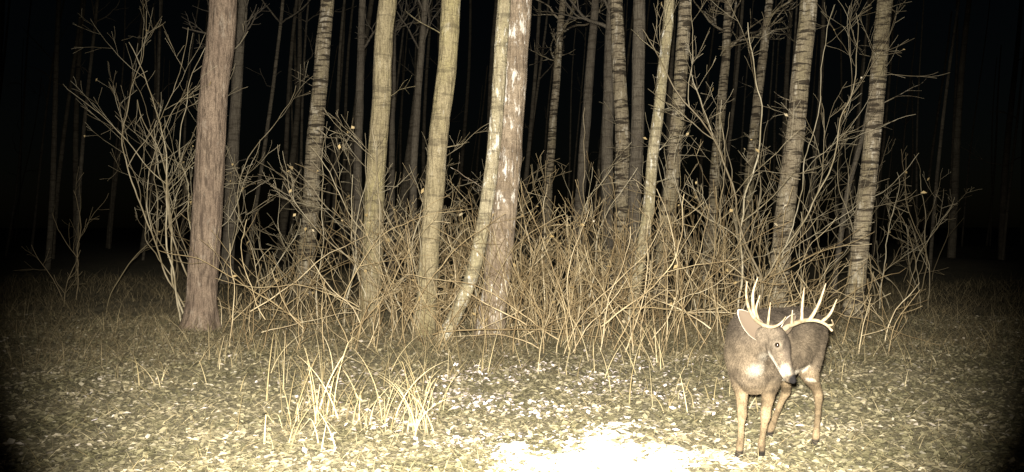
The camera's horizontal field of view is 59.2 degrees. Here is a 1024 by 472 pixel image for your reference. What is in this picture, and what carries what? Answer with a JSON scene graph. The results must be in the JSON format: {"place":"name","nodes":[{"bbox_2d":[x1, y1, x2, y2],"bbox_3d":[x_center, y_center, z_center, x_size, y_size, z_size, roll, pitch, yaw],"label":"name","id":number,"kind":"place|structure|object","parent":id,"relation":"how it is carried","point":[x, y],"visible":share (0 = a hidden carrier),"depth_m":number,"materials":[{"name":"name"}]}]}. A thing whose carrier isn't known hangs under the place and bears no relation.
{"place":"outdoors","nodes":[
{"label":"outdoors","id":0,"kind":"place"},
{"bbox_2d":[0,227,1023,471],"bbox_3d":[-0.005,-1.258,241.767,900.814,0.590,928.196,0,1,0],"label":"ground","id":1,"kind":"structure","parent":0,"point":[976,257],"depth_m":12.57,"materials":[{"name":"brown soil"}]},
{"bbox_2d":[63,0,255,321],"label":"bare shrub","id":2,"kind":"object","parent":1,"relation":"on","point":[168,209],"visible":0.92,"depth_m":13.14,"materials":[{"name":"brown plant"}]},
{"bbox_2d":[100,21,312,281],"bbox_3d":[-5.109,-0.949,14.018,3.587,4.578,2.535,0,1,0],"label":"bare shrub","id":3,"kind":"object","parent":1,"relation":"on","point":[237,192],"visible":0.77,"depth_m":14.00,"materials":[{"name":"brown plant"}]},
{"bbox_2d":[177,0,236,330],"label":"oak tree","id":4,"kind":"object","parent":1,"relation":"on","point":[201,300],"visible":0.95,"depth_m":12.52,"materials":[{"name":"brown plant"}]},
{"bbox_2d":[181,0,268,283],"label":"birch tree","id":5,"kind":"object","parent":1,"relation":"on","point":[235,110],"visible":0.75,"depth_m":21.85,"materials":[{"name":"grey plant"}]},
{"bbox_2d":[223,189,315,318],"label":"bare shrub","id":6,"kind":"object","parent":1,"relation":"on","point":[299,229],"visible":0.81,"depth_m":13.90,"materials":[{"name":"brown plant"}]},
{"bbox_2d":[280,0,347,299],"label":"birch tree","id":7,"kind":"object","parent":1,"relation":"on","point":[319,85],"visible":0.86,"depth_m":17.85,"materials":[{"name":"grey plant"}]},
{"bbox_2d":[249,135,444,325],"bbox_3d":[-2.427,-0.080,13.476,2.790,2.820,3.060,0,1,0],"label":"bare shrub","id":8,"kind":"object","parent":1,"relation":"on","point":[347,294],"visible":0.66,"depth_m":12.92,"materials":[{"name":"brown plant"}]},
{"bbox_2d":[259,120,488,336],"bbox_3d":[-1.524,-0.099,12.063,3.306,2.885,2.301,0,1,-37],"label":"bare shrub","id":9,"kind":"object","parent":1,"relation":"on","point":[413,237],"visible":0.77,"depth_m":11.57,"materials":[{"name":"brown plant"}]},
{"bbox_2d":[350,0,403,278],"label":"birch tree","id":10,"kind":"object","parent":1,"relation":"on","point":[358,128],"visible":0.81,"depth_m":22.88,"materials":[{"name":"grey plant"}]},
{"bbox_2d":[298,110,472,329],"bbox_3d":[-1.692,-0.115,12.484,1.960,2.924,3.301,1,1,43],"label":"bare shrub","id":11,"kind":"object","parent":1,"relation":"on","point":[365,262],"visible":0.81,"depth_m":12.04,"materials":[{"name":"brown plant"}]},
{"bbox_2d":[357,0,414,327],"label":"poplar tree","id":12,"kind":"object","parent":1,"relation":"on","point":[382,71],"visible":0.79,"depth_m":13.07,"materials":[{"name":"beige plant"}]},
{"bbox_2d":[387,0,440,273],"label":"birch tree","id":13,"kind":"object","parent":1,"relation":"on","point":[392,141],"visible":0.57,"depth_m":25.90,"materials":[{"name":"grey plant"}]},
{"bbox_2d":[394,0,440,282],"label":"birch tree","id":14,"kind":"object","parent":1,"relation":"on","point":[425,6],"visible":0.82,"depth_m":21.91,"materials":[{"name":"grey plant"}]},
{"bbox_2d":[405,0,466,337],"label":"poplar tree","id":15,"kind":"object","parent":1,"relation":"on","point":[434,190],"visible":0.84,"depth_m":11.68,"materials":[{"name":"beige plant"}]},
{"bbox_2d":[92,344,809,453],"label":"pale leaves","id":16,"kind":"object","parent":1,"relation":"on","point":[512,434],"visible":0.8,"depth_m":7.30,"materials":[{"name":"beige plant"}]},
{"bbox_2d":[434,0,510,341],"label":"maple tree","id":17,"kind":"object","parent":1,"relation":"on","point":[496,109],"visible":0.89,"depth_m":11.33,"materials":[{"name":"beige plant"}]},
{"bbox_2d":[409,133,546,320],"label":"bare shrub","id":18,"kind":"object","parent":1,"relation":"on","point":[473,225],"visible":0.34,"depth_m":13.66,"materials":[{"name":"brown plant"}]},
{"bbox_2d":[450,0,531,337],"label":"maple tree","id":19,"kind":"object","parent":1,"relation":"on","point":[505,203],"visible":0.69,"depth_m":11.74,"materials":[{"name":"beige plant"}]},
{"bbox_2d":[14,146,968,311],"bbox_3d":[1.047,-0.201,19.966,22.797,2.887,10.152,0,1,0],"label":"background brush","id":20,"kind":"object","parent":1,"relation":"on","point":[250,254],"visible":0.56,"depth_m":17.42,"materials":[{"name":"brown plant"}]},
{"bbox_2d":[1,326,1010,471],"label":"fallen straw","id":21,"kind":"object","parent":1,"relation":"on","point":[501,408],"visible":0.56,"depth_m":6.86,"materials":[{"name":"beige plant"}]},
{"bbox_2d":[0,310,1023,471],"bbox_3d":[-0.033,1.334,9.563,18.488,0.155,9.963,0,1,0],"label":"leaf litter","id":22,"kind":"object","parent":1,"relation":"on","point":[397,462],"visible":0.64,"depth_m":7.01,"materials":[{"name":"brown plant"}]},
{"bbox_2d":[0,0,1023,274],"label":"distant trees","id":23,"kind":"object","parent":1,"relation":"on","point":[538,76],"visible":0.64,"depth_m":38.48,"materials":[{"name":"brown plant"}]},
{"bbox_2d":[129,305,937,451],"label":"dry grass","id":24,"kind":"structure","parent":1,"relation":"on","point":[316,401],"depth_m":6.94,"materials":[{"name":"beige plant"}]},
{"bbox_2d":[158,141,940,355],"bbox_3d":[0.429,0.224,12.113,10.685,3.139,5.556,0,1,0],"label":"thicket","id":25,"kind":"object","parent":1,"relation":"on","point":[678,310],"visible":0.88,"depth_m":11.30,"materials":[{"name":"beige plant"}]},
{"bbox_2d":[84,2,934,331],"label":"withered leaves","id":26,"kind":"object","parent":25,"relation":"attached to","point":[522,214],"visible":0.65,"depth_m":12.00,"materials":[{"name":"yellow plant"}]},
{"bbox_2d":[528,0,604,280],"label":"birch tree","id":27,"kind":"object","parent":1,"relation":"on","point":[552,128],"visible":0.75,"depth_m":23.88,"materials":[{"name":"grey plant"}]},
{"bbox_2d":[547,0,613,292],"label":"poplar tree","id":28,"kind":"object","parent":1,"relation":"on","point":[607,139],"visible":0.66,"depth_m":19.38,"materials":[{"name":"grey plant"}]},
{"bbox_2d":[572,0,598,285],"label":"poplar tree","id":29,"kind":"object","parent":1,"relation":"on","point":[588,85],"visible":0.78,"depth_m":21.87,"materials":[{"name":"grey plant"}]},
{"bbox_2d":[538,107,637,335],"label":"bare shrub","id":30,"kind":"object","parent":1,"relation":"on","point":[586,210],"visible":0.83,"depth_m":12.06,"materials":[{"name":"brown plant"}]},
{"bbox_2d":[456,419,748,471],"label":"mineral pile","id":31,"kind":"object","parent":1,"relation":"on","point":[594,452],"visible":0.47,"depth_m":5.62,"materials":[{"name":"white"}]},
{"bbox_2d":[609,0,643,299],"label":"birch tree","id":32,"kind":"object","parent":1,"relation":"on","point":[618,62],"visible":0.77,"depth_m":17.35,"materials":[{"name":"grey plant"}]},
{"bbox_2d":[622,0,656,302],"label":"poplar tree","id":33,"kind":"object","parent":1,"relation":"on","point":[638,95],"visible":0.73,"depth_m":16.87,"materials":[{"name":"grey plant"}]},
{"bbox_2d":[622,0,681,324],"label":"birch tree","id":34,"kind":"object","parent":1,"relation":"on","point":[654,141],"visible":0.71,"depth_m":13.12,"materials":[{"name":"beige plant"}]},
{"bbox_2d":[650,0,718,307],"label":"birch tree","id":35,"kind":"object","parent":1,"relation":"on","point":[683,28],"visible":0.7,"depth_m":15.88,"materials":[{"name":"grey plant"}]},
{"bbox_2d":[601,57,804,327],"bbox_3d":[2.658,-0.339,12.028,1.975,3.426,4.185,0,1,-9],"label":"bare shrub","id":36,"kind":"object","parent":1,"relation":"on","point":[685,128],"visible":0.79,"depth_m":12.63,"materials":[{"name":"brown plant"}]},
{"bbox_2d":[693,0,797,287],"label":"birch tree","id":37,"kind":"object","parent":1,"relation":"on","point":[726,30],"visible":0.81,"depth_m":21.89,"materials":[{"name":"grey plant"}]},
{"bbox_2d":[729,0,799,287],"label":"birch tree","id":38,"kind":"object","parent":1,"relation":"on","point":[760,79],"visible":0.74,"depth_m":21.87,"materials":[{"name":"grey plant"}]},
{"bbox_2d":[612,0,919,307],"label":"bare shrub","id":39,"kind":"object","parent":1,"relation":"on","point":[736,228],"visible":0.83,"depth_m":12.97,"materials":[{"name":"brown plant"}]},
{"bbox_2d":[723,277,836,458],"bbox_3d":[1.736,0.818,5.874,0.686,1.182,1.660,0,1,16],"label":"white tailed deer","id":40,"kind":"object","parent":1,"relation":"on","point":[769,351],"visible":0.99,"depth_m":5.63},
{"bbox_2d":[642,0,949,309],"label":"bare shrub","id":41,"kind":"object","parent":1,"relation":"on","point":[757,211],"visible":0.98,"depth_m":12.39,"materials":[{"name":"brown plant"}]},
{"bbox_2d":[753,0,843,307],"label":"birch tree","id":42,"kind":"object","parent":1,"relation":"on","point":[792,148],"visible":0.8,"depth_m":14.46,"materials":[{"name":"grey plant"}]},
{"bbox_2d":[738,119,878,306],"bbox_3d":[4.821,-0.304,15.033,2.194,3.195,2.266,0,1,-16],"label":"bare shrub","id":43,"kind":"object","parent":1,"relation":"on","point":[805,207],"visible":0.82,"depth_m":14.76,"materials":[{"name":"brown plant"}]},
{"bbox_2d":[830,0,905,296],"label":"sapling tree","id":44,"kind":"object","parent":1,"relation":"on","point":[853,166],"visible":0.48,"depth_m":18.95,"materials":[{"name":"grey plant"}]},
{"bbox_2d":[809,87,926,308],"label":"bare shrub","id":45,"kind":"object","parent":1,"relation":"on","point":[872,219],"visible":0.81,"depth_m":15.48,"materials":[{"name":"brown plant"}]},
{"bbox_2d":[839,0,925,318],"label":"birch tree","id":46,"kind":"object","parent":1,"relation":"on","point":[859,253],"visible":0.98,"depth_m":13.88,"materials":[{"name":"grey plant"}]},
{"bbox_2d":[801,155,978,310],"bbox_3d":[6.692,-0.071,16.092,2.465,2.856,2.364,0,1,0],"label":"bare shrub","id":47,"kind":"object","parent":1,"relation":"on","point":[916,241],"visible":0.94,"depth_m":16.08,"materials":[{"name":"brown plant"}]},
{"bbox_2d":[0,267,1023,387],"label":"undergrowth grass","id":48,"kind":"structure","parent":0,"point":[967,300],"depth_m":12.21,"materials":[{"name":"brown plant"}]},
{"bbox_2d":[0,0,1023,227],"label":"sky","id":49,"kind":"structure","parent":0,"point":[260,42],"materials":[{"name":"black"}]}
]}

